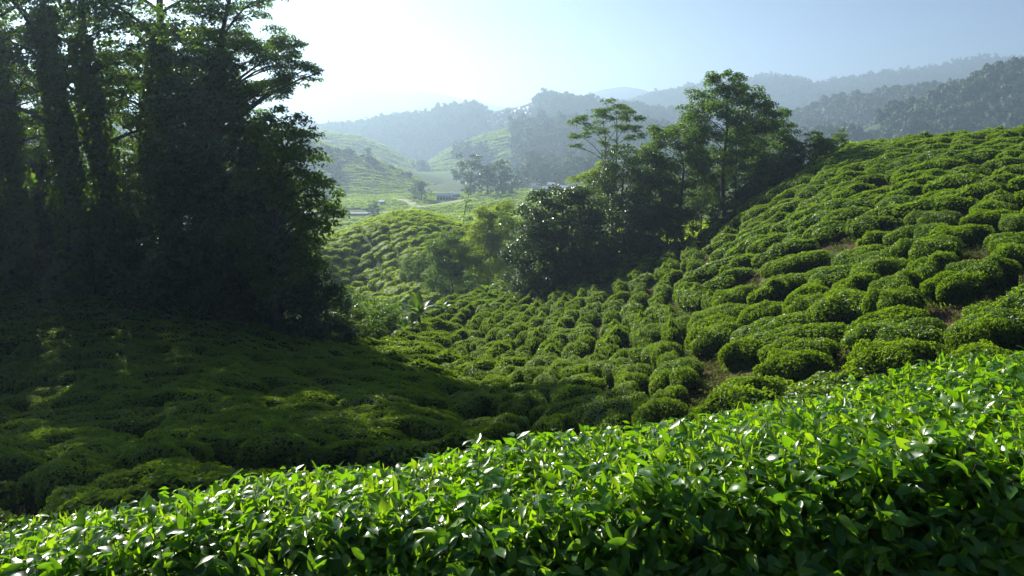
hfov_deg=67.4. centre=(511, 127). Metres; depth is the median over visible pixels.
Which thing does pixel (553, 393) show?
tea bush
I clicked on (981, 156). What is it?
tea bush
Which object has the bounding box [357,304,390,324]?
shrub
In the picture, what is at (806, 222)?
tea bush
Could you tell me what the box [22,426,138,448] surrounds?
tea bush
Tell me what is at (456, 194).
shed
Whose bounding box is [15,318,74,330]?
tea bush
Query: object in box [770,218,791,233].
tea bush
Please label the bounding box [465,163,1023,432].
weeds
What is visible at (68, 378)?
tea bush
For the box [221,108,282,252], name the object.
tree
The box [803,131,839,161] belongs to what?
shrub
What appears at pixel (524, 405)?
tea bush
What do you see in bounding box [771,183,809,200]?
tea bush
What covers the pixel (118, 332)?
tea bush
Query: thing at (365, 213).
road
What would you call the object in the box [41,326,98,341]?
tea bush
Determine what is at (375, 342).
tea bush
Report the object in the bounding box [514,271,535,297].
shrub
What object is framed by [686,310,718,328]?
tea bush
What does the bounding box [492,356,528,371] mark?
tea bush
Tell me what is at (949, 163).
tea bush
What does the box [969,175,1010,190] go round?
tea bush
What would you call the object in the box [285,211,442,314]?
tea field
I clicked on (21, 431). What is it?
tea bush
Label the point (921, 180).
tea bush
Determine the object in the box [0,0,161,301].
tree
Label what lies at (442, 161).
tea field
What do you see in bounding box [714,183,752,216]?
shrub
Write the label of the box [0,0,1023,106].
sky
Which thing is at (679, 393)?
tea bush
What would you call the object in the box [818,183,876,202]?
tea bush
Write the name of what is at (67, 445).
tea bush
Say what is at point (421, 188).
tree
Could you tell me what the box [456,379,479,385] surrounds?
tea bush
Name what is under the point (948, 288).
tea bush
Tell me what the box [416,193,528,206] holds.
road
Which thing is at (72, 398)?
tea bush
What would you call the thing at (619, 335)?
tea bush
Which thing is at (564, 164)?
tree
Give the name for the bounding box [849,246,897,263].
tea bush
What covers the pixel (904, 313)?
tea bush
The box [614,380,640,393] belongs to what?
tea bush
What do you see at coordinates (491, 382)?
tea bush
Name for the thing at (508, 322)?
tea bush mass
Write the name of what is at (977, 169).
tea bush
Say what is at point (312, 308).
bush
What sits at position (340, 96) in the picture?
mountains
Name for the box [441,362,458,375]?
tea bush
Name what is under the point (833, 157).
tea bush
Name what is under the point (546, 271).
shrub
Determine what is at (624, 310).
tea bush
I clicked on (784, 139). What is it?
tree
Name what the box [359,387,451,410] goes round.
tea bush
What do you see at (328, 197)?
tree
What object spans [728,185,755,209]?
shrub
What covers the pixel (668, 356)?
tea bush
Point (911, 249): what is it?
tea bush
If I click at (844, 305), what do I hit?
tea bush
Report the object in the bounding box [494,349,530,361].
tea bush
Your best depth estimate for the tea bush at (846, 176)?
43.66 m
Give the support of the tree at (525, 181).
on the ground
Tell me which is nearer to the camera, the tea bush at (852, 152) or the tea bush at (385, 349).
the tea bush at (385, 349)
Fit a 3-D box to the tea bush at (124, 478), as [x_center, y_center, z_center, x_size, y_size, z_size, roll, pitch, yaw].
[-5.087,5.463,11.431,2.364,1.227,1.484,-4,-6,0]
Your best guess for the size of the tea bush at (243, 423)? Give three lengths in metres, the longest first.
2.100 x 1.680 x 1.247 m
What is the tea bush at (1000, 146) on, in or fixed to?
on the ground
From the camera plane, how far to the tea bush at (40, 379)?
24.54 m
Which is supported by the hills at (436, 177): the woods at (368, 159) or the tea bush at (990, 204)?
the woods at (368, 159)
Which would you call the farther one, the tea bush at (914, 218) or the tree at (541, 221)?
the tree at (541, 221)
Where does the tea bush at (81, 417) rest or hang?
on the ground
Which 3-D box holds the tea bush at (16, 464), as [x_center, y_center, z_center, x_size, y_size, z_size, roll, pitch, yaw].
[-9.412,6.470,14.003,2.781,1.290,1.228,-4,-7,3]
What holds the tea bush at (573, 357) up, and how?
on the ground
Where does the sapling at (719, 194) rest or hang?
on the ground
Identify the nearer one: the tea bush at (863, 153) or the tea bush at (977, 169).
the tea bush at (977, 169)
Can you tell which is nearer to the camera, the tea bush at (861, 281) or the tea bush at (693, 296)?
the tea bush at (861, 281)
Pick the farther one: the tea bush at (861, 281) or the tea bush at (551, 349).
the tea bush at (551, 349)
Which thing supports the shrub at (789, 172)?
on the ground
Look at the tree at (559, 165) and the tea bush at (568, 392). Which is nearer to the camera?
the tea bush at (568, 392)
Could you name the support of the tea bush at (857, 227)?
on the ground
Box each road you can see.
[304,198,419,215]
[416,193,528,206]
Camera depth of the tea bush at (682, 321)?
28.00 m
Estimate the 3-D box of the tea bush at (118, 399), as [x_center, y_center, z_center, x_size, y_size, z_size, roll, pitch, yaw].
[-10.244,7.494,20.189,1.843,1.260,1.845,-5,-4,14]
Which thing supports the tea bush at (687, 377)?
on the ground
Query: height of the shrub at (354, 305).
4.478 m
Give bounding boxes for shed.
[435,193,452,200]
[450,191,460,196]
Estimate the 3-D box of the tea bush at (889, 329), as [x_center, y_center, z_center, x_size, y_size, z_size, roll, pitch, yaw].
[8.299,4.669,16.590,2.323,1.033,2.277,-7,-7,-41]
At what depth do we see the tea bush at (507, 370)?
29.28 m
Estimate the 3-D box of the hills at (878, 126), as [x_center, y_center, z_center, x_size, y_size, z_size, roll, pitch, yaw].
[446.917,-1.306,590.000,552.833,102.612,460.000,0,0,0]
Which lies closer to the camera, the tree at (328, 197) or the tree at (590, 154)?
the tree at (328, 197)
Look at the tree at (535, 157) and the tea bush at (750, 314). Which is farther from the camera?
the tree at (535, 157)
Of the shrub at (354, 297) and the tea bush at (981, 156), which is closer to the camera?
the tea bush at (981, 156)
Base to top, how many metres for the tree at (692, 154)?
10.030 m
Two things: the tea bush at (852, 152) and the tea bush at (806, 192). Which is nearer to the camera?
the tea bush at (806, 192)
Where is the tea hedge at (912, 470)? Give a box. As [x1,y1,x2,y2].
[0,346,1023,575]
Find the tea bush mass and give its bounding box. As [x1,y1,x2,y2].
[0,124,1023,533]
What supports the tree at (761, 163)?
on the ground
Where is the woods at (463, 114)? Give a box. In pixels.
[293,87,725,162]
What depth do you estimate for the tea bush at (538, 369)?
27.91 m
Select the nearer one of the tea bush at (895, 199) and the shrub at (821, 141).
the tea bush at (895, 199)
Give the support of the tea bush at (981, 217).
on the ground
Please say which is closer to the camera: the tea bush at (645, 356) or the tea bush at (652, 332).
the tea bush at (645, 356)
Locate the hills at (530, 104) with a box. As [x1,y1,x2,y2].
[361,102,676,155]
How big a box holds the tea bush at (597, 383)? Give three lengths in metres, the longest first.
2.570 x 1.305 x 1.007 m
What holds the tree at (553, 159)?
on the ground
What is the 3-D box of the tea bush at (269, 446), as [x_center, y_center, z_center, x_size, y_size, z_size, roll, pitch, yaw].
[-4.214,5.928,13.713,2.484,1.234,1.554,-1,-7,15]
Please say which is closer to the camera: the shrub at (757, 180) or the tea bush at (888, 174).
the tea bush at (888, 174)
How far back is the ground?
80.83 m
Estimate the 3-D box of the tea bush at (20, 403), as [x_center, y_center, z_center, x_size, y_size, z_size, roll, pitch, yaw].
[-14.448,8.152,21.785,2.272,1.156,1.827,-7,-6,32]
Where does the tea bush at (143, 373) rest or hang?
on the ground
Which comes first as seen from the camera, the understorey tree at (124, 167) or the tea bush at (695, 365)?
the tea bush at (695, 365)
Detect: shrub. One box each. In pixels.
[316,298,350,334]
[322,301,355,334]
[330,285,374,312]
[332,299,380,337]
[340,297,390,339]
[355,315,379,339]
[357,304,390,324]
[363,298,399,338]
[376,297,400,322]
[380,303,410,333]
[396,303,412,323]
[397,250,421,281]
[408,248,434,278]
[426,267,456,291]
[454,266,482,294]
[492,269,516,292]
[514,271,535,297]
[532,263,567,299]
[605,223,648,267]
[643,222,676,253]
[703,205,729,229]
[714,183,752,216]
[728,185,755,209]
[733,164,775,197]
[760,149,802,186]
[782,142,825,173]
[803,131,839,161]
[823,128,850,152]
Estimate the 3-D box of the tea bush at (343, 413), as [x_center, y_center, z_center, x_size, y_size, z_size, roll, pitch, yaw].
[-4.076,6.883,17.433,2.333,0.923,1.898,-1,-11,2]
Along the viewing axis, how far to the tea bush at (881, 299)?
19.25 m
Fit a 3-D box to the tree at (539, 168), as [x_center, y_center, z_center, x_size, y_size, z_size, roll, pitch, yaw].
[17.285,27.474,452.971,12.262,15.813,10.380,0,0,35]
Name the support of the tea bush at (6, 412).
on the ground
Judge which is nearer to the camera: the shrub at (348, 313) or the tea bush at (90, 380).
the tea bush at (90, 380)
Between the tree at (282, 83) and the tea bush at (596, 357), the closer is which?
the tea bush at (596, 357)
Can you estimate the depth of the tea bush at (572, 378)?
24.28 m
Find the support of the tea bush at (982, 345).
on the ground
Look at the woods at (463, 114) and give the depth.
1082.33 m
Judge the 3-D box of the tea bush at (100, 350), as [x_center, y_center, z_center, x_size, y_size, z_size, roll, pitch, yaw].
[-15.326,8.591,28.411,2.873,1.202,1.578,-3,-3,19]
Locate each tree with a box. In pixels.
[0,0,93,294]
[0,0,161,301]
[0,0,190,297]
[0,5,62,155]
[0,16,21,86]
[0,125,88,274]
[14,126,50,243]
[16,72,82,181]
[26,146,130,287]
[26,173,94,288]
[40,0,264,273]
[44,103,134,197]
[50,151,181,290]
[81,47,180,188]
[109,49,297,323]
[113,66,187,209]
[126,46,278,223]
[144,0,324,302]
[201,112,331,322]
[207,104,350,326]
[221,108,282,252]
[319,187,334,204]
[362,147,371,155]
[366,201,382,216]
[409,185,420,198]
[412,180,432,199]
[420,229,476,297]
[448,198,524,291]
[451,153,490,194]
[472,163,499,193]
[488,159,517,194]
[497,184,622,296]
[503,169,522,193]
[512,167,531,188]
[518,160,537,185]
[519,149,543,180]
[531,161,551,186]
[534,162,551,184]
[541,153,557,180]
[547,165,567,184]
[553,157,573,181]
[553,163,567,184]
[560,150,588,182]
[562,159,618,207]
[566,98,647,232]
[579,155,599,182]
[582,152,601,175]
[585,143,677,257]
[629,122,721,242]
[629,175,708,252]
[673,69,783,217]
[683,163,743,225]
[735,106,806,180]
[735,168,789,202]
[739,155,799,198]
[790,130,836,166]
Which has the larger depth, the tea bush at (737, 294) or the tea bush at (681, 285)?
the tea bush at (681, 285)
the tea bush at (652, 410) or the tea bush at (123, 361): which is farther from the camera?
the tea bush at (123, 361)
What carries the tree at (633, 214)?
on the ground
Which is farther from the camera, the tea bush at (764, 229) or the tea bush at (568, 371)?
the tea bush at (764, 229)
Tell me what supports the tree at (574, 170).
on the ground
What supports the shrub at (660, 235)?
on the ground
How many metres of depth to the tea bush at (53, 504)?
10.47 m
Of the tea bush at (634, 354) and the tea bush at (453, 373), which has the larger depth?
the tea bush at (453, 373)
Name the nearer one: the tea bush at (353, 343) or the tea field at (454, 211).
the tea bush at (353, 343)
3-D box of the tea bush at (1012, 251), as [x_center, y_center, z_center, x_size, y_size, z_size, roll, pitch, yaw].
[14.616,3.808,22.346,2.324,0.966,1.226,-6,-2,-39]
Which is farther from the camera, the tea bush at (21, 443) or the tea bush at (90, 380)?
the tea bush at (90, 380)
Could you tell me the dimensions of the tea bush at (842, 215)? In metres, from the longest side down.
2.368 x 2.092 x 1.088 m
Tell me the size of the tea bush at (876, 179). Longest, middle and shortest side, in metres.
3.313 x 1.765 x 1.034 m
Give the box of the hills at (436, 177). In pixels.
[24,123,458,192]
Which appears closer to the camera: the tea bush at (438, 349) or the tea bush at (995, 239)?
the tea bush at (995, 239)
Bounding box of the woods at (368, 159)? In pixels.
[37,121,436,191]
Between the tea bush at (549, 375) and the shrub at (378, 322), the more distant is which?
the shrub at (378, 322)
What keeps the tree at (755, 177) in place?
on the ground
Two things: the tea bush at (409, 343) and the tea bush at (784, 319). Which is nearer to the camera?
the tea bush at (784, 319)
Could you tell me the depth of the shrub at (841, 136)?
60.75 m
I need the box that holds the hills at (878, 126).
[734,75,1023,174]
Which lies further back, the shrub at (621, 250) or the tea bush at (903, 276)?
the shrub at (621, 250)
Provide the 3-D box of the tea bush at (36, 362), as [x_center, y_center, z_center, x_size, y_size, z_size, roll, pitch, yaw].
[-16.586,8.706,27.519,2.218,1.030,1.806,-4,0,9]
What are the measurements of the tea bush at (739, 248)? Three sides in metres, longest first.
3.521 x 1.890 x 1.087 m
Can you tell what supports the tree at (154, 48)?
on the ground
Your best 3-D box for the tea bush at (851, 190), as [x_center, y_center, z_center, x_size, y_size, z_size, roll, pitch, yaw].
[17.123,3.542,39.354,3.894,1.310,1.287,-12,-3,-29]
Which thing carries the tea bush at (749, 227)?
on the ground
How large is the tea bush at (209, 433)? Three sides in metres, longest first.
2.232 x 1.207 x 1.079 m
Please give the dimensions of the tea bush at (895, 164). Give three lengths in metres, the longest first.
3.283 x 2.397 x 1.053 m
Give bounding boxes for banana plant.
[389,290,445,329]
[389,316,418,335]
[429,299,452,313]
[474,279,500,291]
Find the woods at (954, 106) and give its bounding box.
[720,56,1023,165]
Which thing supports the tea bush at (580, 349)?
on the ground
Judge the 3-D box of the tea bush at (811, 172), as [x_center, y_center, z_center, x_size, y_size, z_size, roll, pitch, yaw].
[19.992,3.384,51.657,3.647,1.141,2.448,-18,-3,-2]
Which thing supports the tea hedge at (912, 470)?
on the ground
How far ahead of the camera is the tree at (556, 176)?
444.41 m
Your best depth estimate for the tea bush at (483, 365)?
31.95 m
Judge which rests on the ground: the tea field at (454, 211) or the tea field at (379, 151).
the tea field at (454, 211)
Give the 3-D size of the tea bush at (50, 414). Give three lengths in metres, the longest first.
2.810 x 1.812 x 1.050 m
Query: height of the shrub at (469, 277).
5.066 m
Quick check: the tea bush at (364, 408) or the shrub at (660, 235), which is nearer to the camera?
the tea bush at (364, 408)
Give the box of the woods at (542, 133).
[411,107,723,179]
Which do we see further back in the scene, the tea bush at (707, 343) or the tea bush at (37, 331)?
the tea bush at (37, 331)
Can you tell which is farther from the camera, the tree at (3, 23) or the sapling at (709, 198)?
the sapling at (709, 198)
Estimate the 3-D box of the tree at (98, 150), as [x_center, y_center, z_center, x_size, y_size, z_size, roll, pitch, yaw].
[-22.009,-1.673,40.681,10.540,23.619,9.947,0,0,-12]
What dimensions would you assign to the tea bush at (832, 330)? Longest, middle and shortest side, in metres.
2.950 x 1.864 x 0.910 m
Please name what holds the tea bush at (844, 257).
on the ground
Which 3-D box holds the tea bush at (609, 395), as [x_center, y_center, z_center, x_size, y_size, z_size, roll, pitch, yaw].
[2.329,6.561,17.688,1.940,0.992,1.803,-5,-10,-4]
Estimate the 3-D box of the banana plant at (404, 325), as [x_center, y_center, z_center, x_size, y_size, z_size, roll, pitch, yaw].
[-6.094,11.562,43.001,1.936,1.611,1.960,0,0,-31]
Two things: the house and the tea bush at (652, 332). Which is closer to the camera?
the tea bush at (652, 332)
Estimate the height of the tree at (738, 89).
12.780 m
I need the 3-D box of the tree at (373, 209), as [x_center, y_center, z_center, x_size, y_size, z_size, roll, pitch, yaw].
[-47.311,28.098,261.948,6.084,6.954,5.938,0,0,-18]
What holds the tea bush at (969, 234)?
on the ground
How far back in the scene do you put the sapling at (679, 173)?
59.58 m
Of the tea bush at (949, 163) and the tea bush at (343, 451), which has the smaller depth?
the tea bush at (343, 451)
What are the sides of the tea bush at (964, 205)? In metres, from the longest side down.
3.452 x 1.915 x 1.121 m
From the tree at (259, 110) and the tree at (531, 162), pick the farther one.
the tree at (531, 162)
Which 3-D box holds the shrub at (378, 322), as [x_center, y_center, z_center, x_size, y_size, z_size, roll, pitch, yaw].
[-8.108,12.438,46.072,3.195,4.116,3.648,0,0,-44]
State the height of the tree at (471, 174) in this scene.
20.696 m
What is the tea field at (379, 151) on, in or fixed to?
on the hills
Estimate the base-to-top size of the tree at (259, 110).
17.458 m
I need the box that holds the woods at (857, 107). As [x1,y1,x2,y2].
[716,77,959,148]
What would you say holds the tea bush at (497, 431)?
on the ground
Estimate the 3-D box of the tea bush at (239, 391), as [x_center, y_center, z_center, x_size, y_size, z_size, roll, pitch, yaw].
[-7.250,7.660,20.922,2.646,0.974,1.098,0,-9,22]
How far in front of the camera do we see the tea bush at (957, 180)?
34.69 m
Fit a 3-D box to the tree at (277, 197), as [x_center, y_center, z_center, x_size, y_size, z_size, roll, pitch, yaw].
[-11.233,4.837,37.452,6.910,11.959,5.360,0,0,0]
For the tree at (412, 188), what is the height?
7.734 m
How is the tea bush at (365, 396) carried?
on the ground
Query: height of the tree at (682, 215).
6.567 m
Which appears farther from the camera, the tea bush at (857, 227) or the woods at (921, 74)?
the woods at (921, 74)
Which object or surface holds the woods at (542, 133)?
on the hills at (503, 158)
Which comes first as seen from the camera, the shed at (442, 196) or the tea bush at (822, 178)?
the tea bush at (822, 178)
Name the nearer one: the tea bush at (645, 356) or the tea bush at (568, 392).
the tea bush at (568, 392)
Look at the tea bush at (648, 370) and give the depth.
22.77 m
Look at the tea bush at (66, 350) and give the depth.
28.10 m
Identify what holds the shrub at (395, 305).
on the ground
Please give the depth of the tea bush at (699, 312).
27.68 m
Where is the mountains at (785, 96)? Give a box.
[647,61,993,116]
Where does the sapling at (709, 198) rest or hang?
on the ground
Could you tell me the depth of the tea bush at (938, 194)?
32.29 m
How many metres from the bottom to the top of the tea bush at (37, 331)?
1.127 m
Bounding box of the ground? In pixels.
[14,161,1023,518]
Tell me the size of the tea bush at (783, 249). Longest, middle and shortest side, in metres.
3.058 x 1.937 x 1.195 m
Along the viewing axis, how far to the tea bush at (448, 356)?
34.32 m
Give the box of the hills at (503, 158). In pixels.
[476,139,620,175]
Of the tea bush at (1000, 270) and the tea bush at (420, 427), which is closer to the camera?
the tea bush at (420, 427)
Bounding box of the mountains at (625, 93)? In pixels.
[350,87,647,121]
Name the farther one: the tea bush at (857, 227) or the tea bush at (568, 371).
the tea bush at (857, 227)
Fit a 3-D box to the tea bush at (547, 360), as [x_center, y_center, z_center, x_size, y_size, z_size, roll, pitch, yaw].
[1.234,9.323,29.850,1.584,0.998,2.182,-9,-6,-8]
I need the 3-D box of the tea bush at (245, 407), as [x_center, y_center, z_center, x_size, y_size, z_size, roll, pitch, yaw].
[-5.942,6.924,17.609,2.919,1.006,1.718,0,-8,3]
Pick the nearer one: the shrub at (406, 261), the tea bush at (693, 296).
the tea bush at (693, 296)
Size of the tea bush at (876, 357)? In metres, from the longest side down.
2.239 x 1.403 x 1.225 m
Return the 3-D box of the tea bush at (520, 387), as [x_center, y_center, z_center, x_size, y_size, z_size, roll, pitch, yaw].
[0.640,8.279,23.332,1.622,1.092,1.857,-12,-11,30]
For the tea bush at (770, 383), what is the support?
on the ground
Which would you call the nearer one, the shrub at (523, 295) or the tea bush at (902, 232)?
the tea bush at (902, 232)
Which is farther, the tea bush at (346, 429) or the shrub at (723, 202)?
the shrub at (723, 202)
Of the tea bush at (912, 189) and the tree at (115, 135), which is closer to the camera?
the tea bush at (912, 189)
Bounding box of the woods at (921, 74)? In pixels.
[625,52,1021,117]
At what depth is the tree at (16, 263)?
39.78 m
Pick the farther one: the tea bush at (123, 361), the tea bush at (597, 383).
the tea bush at (123, 361)
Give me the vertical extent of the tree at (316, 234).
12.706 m
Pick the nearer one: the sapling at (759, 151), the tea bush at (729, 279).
the tea bush at (729, 279)
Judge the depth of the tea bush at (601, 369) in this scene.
24.40 m
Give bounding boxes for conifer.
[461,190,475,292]
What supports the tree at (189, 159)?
on the ground
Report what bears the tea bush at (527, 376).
on the ground
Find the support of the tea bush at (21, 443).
on the ground
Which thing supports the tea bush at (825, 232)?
on the ground
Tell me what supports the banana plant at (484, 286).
on the ground
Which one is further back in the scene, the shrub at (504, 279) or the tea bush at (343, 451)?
the shrub at (504, 279)
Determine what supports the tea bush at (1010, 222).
on the ground
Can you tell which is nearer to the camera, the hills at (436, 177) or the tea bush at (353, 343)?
the tea bush at (353, 343)
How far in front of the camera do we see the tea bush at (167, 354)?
27.57 m
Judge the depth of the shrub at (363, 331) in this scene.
41.55 m
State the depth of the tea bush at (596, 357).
27.01 m
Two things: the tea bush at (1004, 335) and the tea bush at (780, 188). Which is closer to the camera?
the tea bush at (1004, 335)
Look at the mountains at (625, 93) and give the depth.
2723.73 m
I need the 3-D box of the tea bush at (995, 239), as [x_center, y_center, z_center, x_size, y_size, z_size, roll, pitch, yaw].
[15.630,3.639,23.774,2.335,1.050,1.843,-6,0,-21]
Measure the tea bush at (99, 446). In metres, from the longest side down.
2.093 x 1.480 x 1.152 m
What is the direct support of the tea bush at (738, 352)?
on the ground
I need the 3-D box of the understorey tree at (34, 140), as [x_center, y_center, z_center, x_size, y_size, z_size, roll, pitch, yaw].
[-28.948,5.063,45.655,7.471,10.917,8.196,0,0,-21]
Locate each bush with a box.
[0,331,47,354]
[0,393,45,413]
[0,405,19,423]
[0,418,64,435]
[0,421,70,440]
[0,436,54,452]
[0,443,64,505]
[3,403,101,423]
[7,326,65,337]
[10,342,57,357]
[13,369,74,393]
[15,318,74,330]
[15,385,66,397]
[15,447,121,517]
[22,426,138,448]
[25,355,80,368]
[27,385,114,413]
[34,343,83,359]
[35,438,123,474]
[36,338,80,348]
[36,484,143,527]
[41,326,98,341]
[42,435,132,456]
[46,367,113,387]
[52,406,159,425]
[55,414,162,437]
[57,374,111,393]
[75,341,128,361]
[80,358,125,372]
[86,456,234,493]
[90,328,140,338]
[90,358,129,363]
[95,388,159,411]
[98,428,213,471]
[107,365,176,382]
[115,349,164,361]
[126,387,225,410]
[149,423,235,470]
[153,350,213,358]
[154,400,254,424]
[165,397,219,419]
[204,370,270,395]
[208,409,308,420]
[209,248,359,342]
[212,413,286,434]
[213,418,340,476]
[218,394,302,408]
[218,404,275,411]
[220,386,273,400]
[252,370,320,392]
[267,383,304,397]
[270,401,345,412]
[276,437,424,474]
[284,386,345,405]
[286,412,370,430]
[299,415,409,441]
[309,410,366,417]
[331,340,379,351]
[336,385,418,408]
[340,401,444,416]
[355,401,463,426]
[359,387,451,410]
[360,358,409,370]
[364,336,399,346]
[365,414,463,441]
[376,347,413,354]
[382,354,418,364]
[393,343,442,353]
[394,340,445,350]
[399,358,438,368]
[406,365,464,378]
[408,350,464,365]
[415,376,480,395]
[423,371,456,379]
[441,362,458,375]
[443,391,498,424]
[454,384,505,399]
[456,356,499,373]
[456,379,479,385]
[460,421,521,446]
[461,412,530,441]
[472,376,509,390]
[484,364,521,377]
[489,390,547,416]
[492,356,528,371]
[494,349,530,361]
[496,393,542,432]
[506,365,545,377]
[508,367,538,384]
[512,381,555,392]
[515,386,554,403]
[524,355,558,367]
[529,397,591,429]
[530,412,579,436]
[531,343,561,361]
[533,368,558,385]
[549,384,568,402]
[551,354,580,365]
[551,377,606,391]
[551,384,602,403]
[556,373,593,384]
[557,362,590,379]
[561,340,590,358]
[567,353,607,365]
[569,397,638,434]
[571,387,648,405]
[588,357,634,389]
[595,324,629,349]
[609,346,645,366]
[612,363,654,384]
[614,370,648,394]
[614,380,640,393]
[620,301,643,323]
[621,312,643,330]
[629,322,664,343]
[631,317,653,332]
[631,396,688,431]
[640,339,683,367]
[644,302,667,323]
[648,341,683,368]
[648,365,701,397]
[649,356,704,381]
[651,384,689,403]
[656,350,679,367]
[660,314,691,339]
[672,281,695,305]
[676,283,691,313]
[682,282,707,312]
[684,321,739,361]
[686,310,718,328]
[686,313,738,340]
[692,303,733,314]
[693,253,745,281]
[699,267,755,294]
[699,302,749,320]
[708,240,735,261]
[711,284,758,306]
[712,373,796,399]
[718,336,762,371]
[723,233,772,257]
[729,311,815,340]
[730,223,775,246]
[736,221,762,238]
[737,299,785,329]
[746,232,788,253]
[748,322,849,350]
[751,237,818,271]
[751,348,836,387]
[757,336,840,364]
[758,249,831,279]
[759,273,809,293]
[762,198,794,218]
[766,175,813,194]
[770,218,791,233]
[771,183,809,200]
[781,227,805,242]
[782,292,823,313]
[786,279,829,303]
[787,168,820,181]
[787,209,835,232]
[788,197,861,222]
[794,183,827,199]
[798,189,830,205]
[801,219,847,246]
[803,262,857,288]
[807,172,837,185]
[807,285,872,324]
[815,153,842,165]
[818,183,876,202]
[820,205,872,223]
[821,181,874,203]
[824,169,863,186]
[830,271,881,293]
[831,244,887,267]
[839,172,888,186]
[839,316,947,358]
[841,337,947,386]
[842,193,881,208]
[843,144,873,154]
[844,304,930,338]
[845,214,897,240]
[848,256,911,278]
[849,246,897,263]
[850,149,876,158]
[859,157,889,170]
[861,284,927,314]
[864,202,900,221]
[867,268,920,290]
[874,182,927,202]
[874,194,925,208]
[882,222,950,246]
[883,158,920,170]
[884,162,921,183]
[888,234,965,260]
[890,174,940,191]
[892,195,978,223]
[903,210,963,226]
[906,157,968,172]
[906,251,959,291]
[908,188,956,203]
[914,148,965,161]
[919,270,994,308]
[922,172,987,192]
[928,186,967,198]
[928,223,995,247]
[943,253,1023,292]
[943,316,1021,351]
[944,339,1016,362]
[950,163,993,176]
[953,148,1004,164]
[953,301,1023,345]
[955,181,1002,200]
[959,208,1019,232]
[962,142,1022,151]
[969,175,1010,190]
[969,198,1019,212]
[979,136,1023,146]
[983,231,1023,254]
[990,242,1023,266]
[998,212,1023,234]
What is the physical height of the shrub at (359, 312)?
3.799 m
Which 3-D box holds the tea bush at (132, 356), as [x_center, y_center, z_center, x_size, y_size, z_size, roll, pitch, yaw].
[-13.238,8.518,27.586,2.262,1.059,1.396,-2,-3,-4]
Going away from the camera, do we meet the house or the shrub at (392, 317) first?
the shrub at (392, 317)
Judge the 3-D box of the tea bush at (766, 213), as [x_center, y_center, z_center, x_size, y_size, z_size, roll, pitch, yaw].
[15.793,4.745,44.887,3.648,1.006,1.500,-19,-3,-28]
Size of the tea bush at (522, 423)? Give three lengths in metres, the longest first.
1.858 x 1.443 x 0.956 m
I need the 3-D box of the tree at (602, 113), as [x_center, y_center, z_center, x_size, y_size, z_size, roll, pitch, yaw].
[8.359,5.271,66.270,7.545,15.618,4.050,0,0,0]
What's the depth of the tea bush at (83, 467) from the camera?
11.97 m
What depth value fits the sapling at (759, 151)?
60.52 m
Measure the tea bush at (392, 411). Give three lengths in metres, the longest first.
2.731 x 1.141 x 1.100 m
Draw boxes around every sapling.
[656,168,693,204]
[677,167,709,236]
[684,156,728,229]
[691,144,732,216]
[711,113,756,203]
[738,105,783,170]
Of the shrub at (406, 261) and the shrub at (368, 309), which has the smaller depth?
the shrub at (368, 309)
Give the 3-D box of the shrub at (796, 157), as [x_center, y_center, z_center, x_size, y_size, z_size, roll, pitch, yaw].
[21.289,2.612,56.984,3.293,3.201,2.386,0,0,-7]
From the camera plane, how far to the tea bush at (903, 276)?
21.01 m
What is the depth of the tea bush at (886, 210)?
32.30 m
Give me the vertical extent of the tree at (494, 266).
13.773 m
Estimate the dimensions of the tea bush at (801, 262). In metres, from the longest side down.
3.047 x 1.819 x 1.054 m
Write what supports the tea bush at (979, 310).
on the ground
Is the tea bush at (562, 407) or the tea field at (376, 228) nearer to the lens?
the tea bush at (562, 407)
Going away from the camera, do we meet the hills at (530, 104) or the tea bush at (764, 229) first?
the tea bush at (764, 229)
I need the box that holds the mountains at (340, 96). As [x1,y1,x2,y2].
[18,71,499,123]
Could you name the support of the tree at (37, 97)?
on the ground
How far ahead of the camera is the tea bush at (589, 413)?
16.08 m
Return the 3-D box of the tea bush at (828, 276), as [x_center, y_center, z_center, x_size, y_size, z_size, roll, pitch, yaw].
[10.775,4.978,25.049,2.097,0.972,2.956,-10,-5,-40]
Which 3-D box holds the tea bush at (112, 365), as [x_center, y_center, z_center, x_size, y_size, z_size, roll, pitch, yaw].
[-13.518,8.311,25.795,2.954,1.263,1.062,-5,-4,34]
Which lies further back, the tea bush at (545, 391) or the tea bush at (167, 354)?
the tea bush at (167, 354)
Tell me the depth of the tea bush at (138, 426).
17.49 m
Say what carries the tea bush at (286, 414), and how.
on the ground
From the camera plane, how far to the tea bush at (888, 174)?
41.88 m
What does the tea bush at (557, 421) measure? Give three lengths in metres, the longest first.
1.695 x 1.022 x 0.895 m
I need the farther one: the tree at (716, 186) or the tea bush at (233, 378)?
the tree at (716, 186)
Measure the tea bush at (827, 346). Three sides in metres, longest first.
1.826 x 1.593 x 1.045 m
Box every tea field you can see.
[260,131,433,199]
[271,127,418,171]
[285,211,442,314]
[286,184,623,241]
[389,208,510,303]
[426,127,528,178]
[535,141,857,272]
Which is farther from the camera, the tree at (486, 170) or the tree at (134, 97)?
the tree at (486, 170)
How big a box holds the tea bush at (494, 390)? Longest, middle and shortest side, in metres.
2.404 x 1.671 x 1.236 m
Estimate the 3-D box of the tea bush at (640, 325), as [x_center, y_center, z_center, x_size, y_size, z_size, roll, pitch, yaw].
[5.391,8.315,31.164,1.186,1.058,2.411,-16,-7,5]
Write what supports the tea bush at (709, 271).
on the ground
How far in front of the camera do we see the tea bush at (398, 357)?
33.30 m
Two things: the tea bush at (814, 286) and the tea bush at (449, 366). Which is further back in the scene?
the tea bush at (449, 366)
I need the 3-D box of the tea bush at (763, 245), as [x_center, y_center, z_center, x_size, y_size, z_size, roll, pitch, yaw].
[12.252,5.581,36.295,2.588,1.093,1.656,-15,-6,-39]

